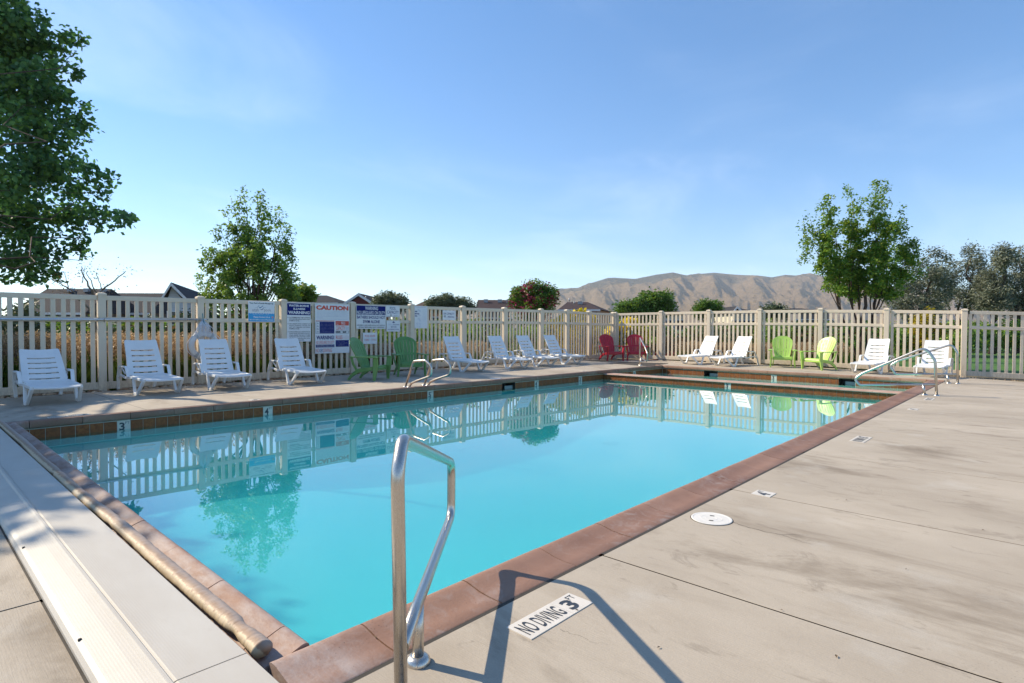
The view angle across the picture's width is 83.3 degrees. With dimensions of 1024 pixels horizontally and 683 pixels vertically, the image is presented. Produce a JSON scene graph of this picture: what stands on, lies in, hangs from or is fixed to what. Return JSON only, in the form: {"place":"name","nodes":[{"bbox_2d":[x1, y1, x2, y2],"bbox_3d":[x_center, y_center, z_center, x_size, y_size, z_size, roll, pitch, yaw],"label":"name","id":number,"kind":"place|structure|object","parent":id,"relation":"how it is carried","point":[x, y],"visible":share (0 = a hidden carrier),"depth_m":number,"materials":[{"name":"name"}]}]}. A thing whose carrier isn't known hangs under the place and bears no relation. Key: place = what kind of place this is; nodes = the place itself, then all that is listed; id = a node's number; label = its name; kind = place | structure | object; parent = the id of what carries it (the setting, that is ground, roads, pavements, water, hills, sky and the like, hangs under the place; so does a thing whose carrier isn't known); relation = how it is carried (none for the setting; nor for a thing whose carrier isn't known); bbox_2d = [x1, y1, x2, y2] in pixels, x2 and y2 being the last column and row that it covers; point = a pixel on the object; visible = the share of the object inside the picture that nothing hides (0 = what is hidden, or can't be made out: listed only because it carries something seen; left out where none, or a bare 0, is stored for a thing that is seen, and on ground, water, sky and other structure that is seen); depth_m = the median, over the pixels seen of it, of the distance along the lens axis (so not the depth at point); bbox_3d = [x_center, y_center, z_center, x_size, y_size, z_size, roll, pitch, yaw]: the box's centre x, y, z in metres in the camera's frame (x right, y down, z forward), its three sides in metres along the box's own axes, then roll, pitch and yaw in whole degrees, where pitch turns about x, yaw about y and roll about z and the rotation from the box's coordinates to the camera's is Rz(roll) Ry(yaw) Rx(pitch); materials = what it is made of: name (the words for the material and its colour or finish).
{"place":"outdoors","nodes":[
{"label":"outdoors","id":0,"kind":"place"},
{"bbox_2d":[14,289,62,311],"bbox_3d":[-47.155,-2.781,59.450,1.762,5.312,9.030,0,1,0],"label":"house","id":1,"kind":"structure","parent":0,"point":[55,291],"depth_m":58.68,"materials":[{"name":"grey"}]},
{"bbox_2d":[162,282,200,324],"bbox_3d":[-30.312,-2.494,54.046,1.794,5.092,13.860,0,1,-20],"label":"house","id":2,"kind":"structure","parent":0,"point":[173,290],"depth_m":48.09,"materials":[{"name":"white"}]},
{"bbox_2d":[311,295,344,309],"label":"house","id":3,"kind":"structure","parent":0,"point":[324,299],"depth_m":61.86,"materials":[{"name":"grey"}]},
{"bbox_2d":[344,293,387,318],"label":"house","id":4,"kind":"structure","parent":0,"point":[358,298],"depth_m":61.93,"materials":[{"name":"red"}]},
{"bbox_2d":[415,301,457,323],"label":"house","id":5,"kind":"structure","parent":0,"point":[421,304],"depth_m":64.32,"materials":[{"name":"brown brick"}]},
{"bbox_2d":[476,299,511,330],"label":"house","id":6,"kind":"structure","parent":0,"point":[495,304],"depth_m":59.85,"materials":[{"name":"brown"}]},
{"bbox_2d":[0,0,1023,378],"label":"sky","id":7,"kind":"structure","parent":0,"point":[475,149],"materials":[{"name":"blue"}]},
{"bbox_2d":[40,332,1023,390],"bbox_3d":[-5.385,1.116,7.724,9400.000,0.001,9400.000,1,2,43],"label":"ground","id":8,"kind":"structure","parent":0,"point":[1010,379],"depth_m":18.42,"materials":[{"name":"concrete"}]},
{"bbox_2d":[2,298,59,358],"bbox_3d":[-13.374,-0.161,15.712,1.759,2.156,1.591,0,1,4],"label":"garden shrub","id":9,"kind":"object","parent":8,"relation":"on","point":[26,323],"visible":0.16,"depth_m":15.44,"materials":[{"name":"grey plant"}]},
{"bbox_2d":[45,321,87,362],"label":"garden shrub","id":10,"kind":"object","parent":8,"relation":"on","point":[59,324],"visible":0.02,"depth_m":16.41,"materials":[{"name":"green plant"}]},
{"bbox_2d":[0,0,140,288],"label":"broadleaf tree","id":11,"kind":"object","parent":8,"relation":"on","point":[30,77],"visible":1,"depth_m":20.75,"materials":[{"name":"green plant"}]},
{"bbox_2d":[34,288,133,322],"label":"house","id":12,"kind":"structure","parent":8,"relation":"on","point":[85,291],"depth_m":54.33,"materials":[{"name":"beige"}]},
{"bbox_2d":[46,257,141,332],"bbox_3d":[-12.407,-0.821,17.040,2.830,3.422,0.879,0,1,-1],"label":"bare tree","id":13,"kind":"object","parent":8,"relation":"on","point":[89,287],"visible":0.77,"depth_m":16.99,"materials":[{"name":"brown plant"}]},
{"bbox_2d":[118,293,167,324],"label":"house","id":14,"kind":"structure","parent":8,"relation":"on","point":[148,303],"depth_m":60.47,"materials":[{"name":"beige"}]},
{"bbox_2d":[173,290,226,358],"bbox_3d":[-9.343,-0.245,17.203,1.378,2.637,1.590,0,1,5],"label":"garden shrub","id":15,"kind":"object","parent":8,"relation":"on","point":[189,323],"visible":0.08,"depth_m":17.03,"materials":[{"name":"green plant"}]},
{"bbox_2d":[193,185,301,347],"bbox_3d":[-6.640,-1.510,14.570,2.536,4.952,1.846,0,1,-27],"label":"pear tree","id":16,"kind":"object","parent":8,"relation":"on","point":[253,252],"visible":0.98,"depth_m":14.45,"materials":[{"name":"green plant"}]},
{"bbox_2d":[274,280,320,308],"bbox_3d":[-9.000,-0.901,24.060,1.923,3.346,1.440,0,1,4],"label":"ash tree","id":17,"kind":"object","parent":8,"relation":"on","point":[308,294],"visible":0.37,"depth_m":23.78,"materials":[{"name":"green plant"}]},
{"bbox_2d":[0,292,613,395],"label":"vinyl fence","id":18,"kind":"object","parent":8,"relation":"on","point":[102,384],"visible":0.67,"depth_m":12.58,"materials":[{"name":"plastic"}]},
{"bbox_2d":[0,318,207,322],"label":"rescue pole","id":19,"kind":"object","parent":18,"relation":"attached to","point":[94,319],"visible":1,"depth_m":10.68,"materials":[{"name":"metal"}]},
{"bbox_2d":[186,330,218,360],"bbox_3d":[-6.471,0.081,12.087,0.092,0.708,0.707,1,2,43],"label":"life ring","id":20,"kind":"object","parent":18,"relation":"hanging from","point":[192,350],"visible":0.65,"depth_m":11.93,"materials":[{"name":"white plastic"}]},
{"bbox_2d":[194,313,214,340],"bbox_3d":[-6.447,-0.296,12.047,0.057,0.588,0.405,1,2,43],"label":"throw rope","id":21,"kind":"object","parent":18,"relation":"hanging from","point":[202,327],"visible":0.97,"depth_m":12.03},
{"bbox_2d":[248,301,274,321],"bbox_3d":[-5.667,-0.676,13.020,0.005,0.460,0.600,1,2,43],"label":"pool manager sign","id":22,"kind":"object","parent":18,"relation":"attached to","point":[259,311],"visible":1,"depth_m":13.01,"materials":[{"name":"grey"}]},
{"bbox_2d":[287,302,310,341],"bbox_3d":[-5.064,-0.457,13.678,0.004,0.920,0.600,1,2,43],"label":"illness warning sign","id":23,"kind":"object","parent":18,"relation":"attached to","point":[299,321],"visible":0.91,"depth_m":13.69,"materials":[{"name":"grey"}]},
{"bbox_2d":[315,303,348,353],"bbox_3d":[-4.468,-0.321,14.327,0.005,1.225,0.940,1,2,43],"label":"caution sign","id":24,"kind":"object","parent":18,"relation":"attached to","point":[331,328],"visible":1,"depth_m":14.31,"materials":[{"name":"grey"}]},
{"bbox_2d":[363,333,376,343],"bbox_3d":[-3.732,-0.085,15.129,0.005,0.295,0.430,1,2,43],"label":"pool hours sign","id":25,"kind":"object","parent":18,"relation":"attached to","point":[369,338],"visible":1,"depth_m":15.13,"materials":[{"name":"grey"}]},
{"bbox_2d":[356,305,385,328],"bbox_3d":[-3.705,-0.640,15.145,0.004,0.615,0.905,1,2,43],"label":"no lifeguard sign","id":26,"kind":"object","parent":18,"relation":"attached to","point":[370,317],"visible":1,"depth_m":15.13,"materials":[{"name":"grey"}]},
{"bbox_2d":[386,306,399,316],"bbox_3d":[-3.240,-0.819,15.645,0.004,0.305,0.445,1,2,43],"label":"pool capacity sign","id":27,"kind":"object","parent":18,"relation":"attached to","point":[392,311],"visible":1,"depth_m":15.65,"materials":[{"name":"grey"}]},
{"bbox_2d":[386,321,399,331],"bbox_3d":[-3.229,-0.419,15.666,0.004,0.295,0.450,1,2,43],"label":"shower sign","id":28,"kind":"object","parent":18,"relation":"attached to","point":[392,326],"visible":1,"depth_m":15.65,"materials":[{"name":"grey"}]},
{"bbox_2d":[414,306,426,327],"bbox_3d":[-2.587,-0.691,16.355,0.004,0.635,0.460,1,2,43],"label":"rescue breathing sign","id":29,"kind":"object","parent":18,"relation":"attached to","point":[420,316],"visible":1,"depth_m":16.34,"materials":[{"name":"grey"}]},
{"bbox_2d":[443,310,455,319],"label":"spa capacity sign","id":30,"kind":"object","parent":18,"relation":"attached to","point":[449,314],"visible":1,"depth_m":17.14,"materials":[{"name":"grey"}]},
{"bbox_2d":[358,317,405,347],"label":"garden shrub","id":31,"kind":"object","parent":8,"relation":"on","point":[387,334],"visible":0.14,"depth_m":19.41,"materials":[{"name":"green plant"}]},
{"bbox_2d":[368,289,412,314],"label":"grey bush","id":32,"kind":"object","parent":8,"relation":"on","point":[391,297],"visible":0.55,"depth_m":39.57,"materials":[{"name":"green plant"}]},
{"bbox_2d":[400,323,446,352],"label":"garden shrub","id":33,"kind":"object","parent":8,"relation":"on","point":[426,335],"visible":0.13,"depth_m":20.51,"materials":[{"name":"green plant"}]},
{"bbox_2d":[2,330,850,396],"bbox_3d":[-1.346,0.307,16.305,25.635,1.272,6.873,0,1,-26],"label":"ornamental grass bed","id":34,"kind":"object","parent":8,"relation":"on","point":[37,347],"visible":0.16,"depth_m":12.63,"materials":[{"name":"plant"}]},
{"bbox_2d":[422,291,479,320],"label":"grey bush","id":35,"kind":"object","parent":8,"relation":"on","point":[447,300],"visible":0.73,"depth_m":35.70,"materials":[{"name":"green plant"}]},
{"bbox_2d":[441,320,486,351],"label":"garden shrub","id":36,"kind":"object","parent":8,"relation":"on","point":[468,333],"visible":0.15,"depth_m":22.82,"materials":[{"name":"green plant"}]},
{"bbox_2d":[3,305,1012,353],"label":"undergrowth","id":37,"kind":"object","parent":8,"relation":"on","point":[114,326],"visible":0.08,"depth_m":27.36,"materials":[{"name":"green plant"}]},
{"bbox_2d":[0,358,1018,397],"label":"river gravel","id":38,"kind":"structure","parent":8,"relation":"on","point":[98,390],"depth_m":12.87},
{"bbox_2d":[0,358,1023,682],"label":"pool deck","id":39,"kind":"structure","parent":8,"relation":"on","point":[802,576],"depth_m":2.75,"materials":[{"name":"concrete"}]},
{"bbox_2d":[12,348,82,404],"bbox_3d":[-7.553,0.553,9.350,1.721,0.834,0.740,1,2,43],"label":"sun lounger","id":40,"kind":"object","parent":39,"relation":"on","point":[31,360],"visible":1,"depth_m":9.53,"materials":[{"name":"white plastic"}]},
{"bbox_2d":[47,413,90,417],"bbox_3d":[-5.896,0.989,7.657,0.135,0.004,0.448,1,2,43],"label":"deck depth marker","id":41,"kind":"object","parent":39,"relation":"on","point":[68,415],"visible":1,"depth_m":7.67,"materials":[{"name":"white tile"}]},
{"bbox_2d":[0,429,278,682],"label":"pool cover housing","id":42,"kind":"object","parent":39,"relation":"on","point":[120,610],"visible":1,"depth_m":2.39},
{"bbox_2d":[117,340,183,395],"bbox_3d":[-6.713,0.459,10.649,1.721,0.967,0.740,1,2,43],"label":"sun lounger","id":43,"kind":"object","parent":39,"relation":"on","point":[159,375],"visible":1,"depth_m":10.79,"materials":[{"name":"white plastic"}]},
{"bbox_2d":[191,339,251,389],"bbox_3d":[-5.826,0.440,11.518,0.740,0.967,1.721,-1,2,-43],"label":"sun lounger","id":44,"kind":"object","parent":39,"relation":"on","point":[209,346],"visible":0.99,"depth_m":11.69,"materials":[{"name":"white plastic"}]},
{"bbox_2d":[267,338,326,384],"bbox_3d":[-4.722,0.416,12.588,0.740,0.967,1.721,-1,2,-43],"label":"sun lounger","id":45,"kind":"object","parent":39,"relation":"on","point":[293,344],"visible":1,"depth_m":12.75,"materials":[{"name":"white plastic"}]},
{"bbox_2d":[347,337,391,380],"bbox_3d":[-3.304,0.397,13.253,0.824,0.987,0.829,1,1,14],"label":"adirondack chair","id":46,"kind":"object","parent":39,"relation":"on","point":[359,350],"visible":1,"depth_m":13.23,"materials":[{"name":"green plastic"}]},
{"bbox_2d":[392,336,428,376],"bbox_3d":[-2.599,0.370,14.417,0.829,0.987,0.824,0,1,-25],"label":"adirondack chair","id":47,"kind":"object","parent":39,"relation":"on","point":[402,354],"visible":0.96,"depth_m":14.57,"materials":[{"name":"green plastic"}]},
{"bbox_2d":[391,434,454,682],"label":"figure four handrail","id":48,"kind":"object","parent":39,"relation":"on","point":[408,627],"visible":1,"depth_m":1.73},
{"bbox_2d":[63,371,854,644],"bbox_3d":[2.055,1.724,10.661,7.574,1.380,16.435,1,2,43],"label":"pool basin","id":49,"kind":"object","parent":39,"relation":"in","point":[294,535],"visible":0.27,"depth_m":7.94,"materials":[{"name":"liquid"}]},
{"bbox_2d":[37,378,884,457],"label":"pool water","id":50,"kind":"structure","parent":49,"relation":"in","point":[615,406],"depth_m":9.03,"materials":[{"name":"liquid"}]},
{"bbox_2d":[25,368,914,437],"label":"waterline tiles","id":51,"kind":"object","parent":49,"relation":"attached to","point":[105,426],"visible":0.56,"depth_m":11.45,"materials":[{"name":"tile"}]},
{"bbox_2d":[0,365,944,682],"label":"pool coping","id":52,"kind":"object","parent":49,"relation":"on","point":[342,655],"visible":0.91,"depth_m":3.10,"materials":[{"name":"concrete"}]},
{"bbox_2d":[0,420,272,658],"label":"cover roll","id":53,"kind":"object","parent":52,"relation":"on","point":[254,642],"visible":0.94,"depth_m":2.69,"materials":[{"name":"beige plastic"}]},
{"bbox_2d":[403,359,432,387],"bbox_3d":[-1.860,0.640,11.336,0.893,0.598,0.090,1,2,43],"label":"ladder grab rail","id":54,"kind":"object","parent":52,"relation":"attached to","point":[423,378],"visible":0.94,"depth_m":11.33,"materials":[{"name":"silver metal"}]},
{"bbox_2d":[422,358,450,385],"bbox_3d":[-1.534,0.634,11.688,0.893,0.598,0.090,1,2,43],"label":"ladder grab rail","id":55,"kind":"object","parent":52,"relation":"attached to","point":[444,376],"visible":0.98,"depth_m":11.64,"materials":[{"name":"silver metal"}]},
{"bbox_2d":[639,372,909,390],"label":"spa water","id":56,"kind":"structure","parent":49,"relation":"in","point":[716,377],"depth_m":15.56,"materials":[{"name":"liquid"}]},
{"bbox_2d":[435,336,488,371],"bbox_3d":[-1.399,0.339,16.109,0.740,0.967,1.721,-1,2,-42],"label":"sun lounger","id":57,"kind":"object","parent":39,"relation":"on","point":[457,342],"visible":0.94,"depth_m":16.27,"materials":[{"name":"white plastic"}]},
{"bbox_2d":[480,336,531,368],"bbox_3d":[-0.185,0.312,17.364,0.740,0.967,1.721,-1,2,-42],"label":"sun lounger","id":58,"kind":"object","parent":39,"relation":"on","point":[499,340],"visible":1,"depth_m":17.51,"materials":[{"name":"white plastic"}]},
{"bbox_2d":[508,335,558,366],"bbox_3d":[0.687,0.289,18.382,0.740,0.967,1.721,-1,2,-42],"label":"sun lounger","id":59,"kind":"object","parent":39,"relation":"on","point":[528,352],"visible":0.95,"depth_m":18.50,"materials":[{"name":"white plastic"}]},
{"bbox_2d":[506,593,592,639],"bbox_3d":[0.162,1.122,2.365,0.130,0.004,0.403,1,2,43],"label":"deck depth marker","id":60,"kind":"object","parent":39,"relation":"on","point":[536,623],"visible":1,"depth_m":2.35,"materials":[{"name":"white tile"}]},
{"bbox_2d":[536,335,584,363],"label":"sun lounger","id":61,"kind":"object","parent":39,"relation":"on","point":[550,340],"visible":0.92,"depth_m":19.56,"materials":[{"name":"white plastic"}]},
{"bbox_2d":[598,334,625,360],"bbox_3d":[3.670,0.223,21.422,0.829,0.987,0.824,0,1,-23],"label":"adirondack chair","id":62,"kind":"object","parent":39,"relation":"on","point":[607,343],"visible":0.98,"depth_m":21.56,"materials":[{"name":"red plastic"}]},
{"bbox_2d":[625,334,647,360],"bbox_3d":[4.651,0.224,21.626,0.829,0.987,0.824,0,1,5],"label":"adirondack chair","id":63,"kind":"object","parent":39,"relation":"on","point":[634,345],"visible":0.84,"depth_m":21.81,"materials":[{"name":"red plastic"}]},
{"bbox_2d":[639,338,647,365],"bbox_3d":[4.157,0.330,18.202,0.095,0.907,0.965,0,1,-2],"label":"spa corner handrail","id":64,"kind":"object","parent":39,"relation":"on","point":[640,341],"visible":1,"depth_m":18.48,"materials":[{"name":"silver metal"}]},
{"bbox_2d":[677,336,725,364],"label":"sun lounger","id":65,"kind":"object","parent":39,"relation":"on","point":[712,340],"visible":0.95,"depth_m":19.74,"materials":[{"name":"white plastic"}]},
{"bbox_2d":[690,512,733,525],"bbox_3d":[1.241,1.100,3.577,0.255,0.006,0.255,1,2,43],"label":"skimmer lid","id":66,"kind":"object","parent":39,"relation":"on","point":[712,518],"visible":1,"depth_m":3.57,"materials":[{"name":"white plastic"}]},
{"bbox_2d":[709,336,758,366],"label":"sun lounger","id":67,"kind":"object","parent":39,"relation":"on","point":[735,350],"visible":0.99,"depth_m":18.83,"materials":[{"name":"white plastic"}]},
{"bbox_2d":[751,490,775,497],"bbox_3d":[1.807,1.092,4.131,0.130,0.004,0.136,1,2,43],"label":"deck depth marker","id":68,"kind":"object","parent":39,"relation":"on","point":[764,493],"visible":1,"depth_m":4.13,"materials":[{"name":"white tile"}]},
{"bbox_2d":[768,336,797,367],"bbox_3d":[8.511,0.317,18.097,0.829,0.987,0.824,1,1,24],"label":"adirondack chair","id":69,"kind":"object","parent":39,"relation":"on","point":[781,343],"visible":0.98,"depth_m":18.26,"materials":[{"name":"plastic"}]},
{"bbox_2d":[799,337,837,370],"bbox_3d":[9.204,0.355,17.183,0.824,0.987,0.829,0,1,-21],"label":"adirondack chair","id":70,"kind":"object","parent":39,"relation":"on","point":[825,347],"visible":1,"depth_m":17.19,"materials":[{"name":"plastic"}]},
{"bbox_2d":[849,436,871,442],"bbox_3d":[3.772,1.056,6.221,0.140,0.004,0.408,1,2,43],"label":"deck depth marker","id":71,"kind":"object","parent":39,"relation":"on","point":[862,439],"visible":1,"depth_m":6.19,"materials":[{"name":"white tile"}]},
{"bbox_2d":[850,338,894,373],"bbox_3d":[10.200,0.404,16.260,1.721,0.967,0.740,-1,2,-41],"label":"sun lounger","id":72,"kind":"object","parent":39,"relation":"on","point":[875,361],"visible":0.92,"depth_m":16.41,"materials":[{"name":"white plastic"}]},
{"bbox_2d":[854,348,939,395],"bbox_3d":[7.220,0.546,10.828,1.362,0.866,0.119,1,2,43],"label":"stair handrail","id":73,"kind":"object","parent":39,"relation":"on","point":[935,384],"visible":1,"depth_m":10.64,"materials":[{"name":"silver metal"}]},
{"bbox_2d":[890,344,959,383],"bbox_3d":[9.468,0.497,13.216,1.337,0.880,0.119,1,2,43],"label":"stair handrail","id":74,"kind":"object","parent":39,"relation":"on","point":[946,374],"visible":0.97,"depth_m":13.01,"materials":[{"name":"silver metal"}]},
{"bbox_2d":[913,340,953,377],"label":"sun lounger","id":75,"kind":"object","parent":39,"relation":"on","point":[940,357],"visible":0.89,"depth_m":15.56,"materials":[{"name":"white plastic"}]},
{"bbox_2d":[489,320,550,361],"bbox_3d":[0.329,0.005,22.942,2.529,1.840,1.721,0,1,-16],"label":"garden shrub","id":76,"kind":"object","parent":8,"relation":"on","point":[521,335],"visible":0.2,"depth_m":22.79,"materials":[{"name":"green plant"}]},
{"bbox_2d":[506,278,560,343],"bbox_3d":[0.917,-0.932,23.999,2.140,3.487,2.041,1,2,43],"label":"rose of sharon","id":77,"kind":"object","parent":8,"relation":"on","point":[529,295],"visible":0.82,"depth_m":23.74,"materials":[{"name":"green plant"}]},
{"bbox_2d":[544,307,602,354],"bbox_3d":[2.535,-0.302,23.869,3.055,2.238,1.618,-1,2,-39],"label":"goldenrod bush","id":78,"kind":"object","parent":8,"relation":"on","point":[580,310],"visible":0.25,"depth_m":23.47,"materials":[{"name":"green plant"}]},
{"bbox_2d":[602,315,648,354],"bbox_3d":[4.991,-0.193,25.032,2.108,1.976,1.431,0,1,4],"label":"goldenrod bush","id":79,"kind":"object","parent":8,"relation":"on","point":[629,331],"visible":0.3,"depth_m":24.64,"materials":[{"name":"yellow plant"}]},
{"bbox_2d":[609,286,678,325],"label":"round green tree","id":80,"kind":"object","parent":8,"relation":"on","point":[644,301],"visible":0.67,"depth_m":49.31,"materials":[{"name":"green plant"}]},
{"bbox_2d":[648,329,703,353],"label":"garden shrub","id":81,"kind":"object","parent":8,"relation":"on","point":[698,338],"visible":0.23,"depth_m":25.05,"materials":[{"name":"green plant"}]},
{"bbox_2d":[690,298,725,321],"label":"tree","id":82,"kind":"object","parent":8,"relation":"on","point":[703,305],"visible":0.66,"depth_m":47.64,"materials":[{"name":"green plant"}]},
{"bbox_2d":[698,325,744,345],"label":"garden shrub","id":83,"kind":"object","parent":8,"relation":"on","point":[735,337],"visible":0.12,"depth_m":25.16,"materials":[{"name":"green plant"}]},
{"bbox_2d":[758,301,789,322],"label":"grey bush","id":84,"kind":"object","parent":8,"relation":"on","point":[775,306],"visible":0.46,"depth_m":43.74,"materials":[{"name":"green plant"}]},
{"bbox_2d":[753,318,802,349],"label":"garden shrub","id":85,"kind":"object","parent":8,"relation":"on","point":[771,333],"visible":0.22,"depth_m":24.92,"materials":[{"name":"green plant"}]},
{"bbox_2d":[786,332,828,352],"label":"garden shrub","id":86,"kind":"object","parent":8,"relation":"on","point":[807,338],"visible":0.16,"depth_m":24.93,"materials":[{"name":"green plant"}]},
{"bbox_2d":[614,308,1023,378],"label":"vinyl fence","id":87,"kind":"object","parent":8,"relation":"on","point":[758,324],"visible":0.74,"depth_m":17.66,"materials":[{"name":"plastic"}]},
{"bbox_2d":[811,335,877,361],"bbox_3d":[12.449,0.347,21.568,2.543,1.243,1.450,0,1,-20],"label":"garden shrub","id":88,"kind":"object","parent":8,"relation":"on","point":[849,353],"visible":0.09,"depth_m":21.42,"materials":[{"name":"green plant"}]},
{"bbox_2d":[879,245,959,352],"bbox_3d":[21.278,-2.053,29.797,4.119,5.687,3.138,0,1,-8],"label":"russian olive","id":89,"kind":"object","parent":8,"relation":"on","point":[939,277],"visible":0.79,"depth_m":29.41,"materials":[{"name":"green plant"}]},
{"bbox_2d":[928,238,996,332],"bbox_3d":[26.004,-2.590,33.263,3.884,6.631,3.499,1,2,43],"label":"russian olive","id":90,"kind":"object","parent":8,"relation":"on","point":[965,299],"visible":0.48,"depth_m":32.68,"materials":[{"name":"green plant"}]},
{"bbox_2d":[970,241,1019,353],"bbox_3d":[25.881,-2.267,30.909,2.093,6.067,2.648,1,2,43],"label":"russian olive","id":91,"kind":"object","parent":8,"relation":"on","point":[996,294],"visible":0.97,"depth_m":30.50,"materials":[{"name":"green plant"}]},
{"bbox_2d":[1004,245,1023,352],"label":"russian olive","id":92,"kind":"object","parent":8,"relation":"on","point":[1018,281],"visible":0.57,"depth_m":32.50,"materials":[{"name":"green plant"}]},
{"bbox_2d":[558,298,609,328],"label":"house","id":93,"kind":"structure","parent":0,"point":[571,306],"depth_m":62.02,"materials":[{"name":"orange brick"}]},
{"bbox_2d":[652,311,682,335],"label":"house","id":94,"kind":"structure","parent":0,"point":[674,322],"depth_m":66.31,"materials":[{"name":"beige"}]},
{"bbox_2d":[400,272,1013,330],"bbox_3d":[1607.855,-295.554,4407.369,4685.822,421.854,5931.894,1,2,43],"label":"hills","id":95,"kind":"structure","parent":0,"point":[755,292],"depth_m":3336.97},
{"bbox_2d":[711,306,743,326],"bbox_3d":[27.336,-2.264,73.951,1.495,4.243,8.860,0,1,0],"label":"house","id":96,"kind":"structure","parent":0,"point":[734,308],"depth_m":71.00,"materials":[{"name":"beige"}]},
{"bbox_2d":[740,309,754,327],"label":"house","id":97,"kind":"structure","parent":0,"point":[744,317],"depth_m":74.31,"materials":[{"name":"beige"}]},
{"bbox_2d":[767,308,833,330],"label":"house","id":98,"kind":"structure","parent":0,"point":[807,317],"depth_m":62.32,"materials":[{"name":"grey"}]},
{"bbox_2d":[861,347,1023,373],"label":"lawn","id":99,"kind":"structure","parent":0,"point":[988,362],"depth_m":23.15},
{"bbox_2d":[795,179,929,369],"bbox_3d":[11.617,-2.266,19.302,4.203,6.411,2.211,0,1,12],"label":"pear tree","id":100,"kind":"object","parent":99,"relation":"on","point":[851,271],"visible":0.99,"depth_m":19.03,"materials":[{"name":"green plant"}]},
{"bbox_2d":[883,321,919,357],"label":"garden shrub","id":101,"kind":"object","parent":99,"relation":"on","point":[900,342],"visible":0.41,"depth_m":24.00,"materials":[{"name":"green plant"}]},
{"bbox_2d":[906,305,948,356],"bbox_3d":[16.983,-0.298,23.542,1.664,2.343,1.129,0,1,-7],"label":"amber sapling","id":102,"kind":"object","parent":99,"relation":"on","point":[920,331],"visible":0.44,"depth_m":23.39,"materials":[{"name":"yellow plant"}]},
{"bbox_2d":[939,320,994,356],"bbox_3d":[22.011,-0.059,27.631,2.076,1.966,3.057,3,3,69],"label":"garden shrub","id":103,"kind":"object","parent":99,"relation":"on","point":[988,338],"visible":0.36,"depth_m":27.39,"materials":[{"name":"green plant"}]},
{"bbox_2d":[986,318,1020,354],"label":"garden shrub","id":104,"kind":"object","parent":99,"relation":"on","point":[1010,337],"visible":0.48,"depth_m":27.96,"materials":[{"name":"green plant"}]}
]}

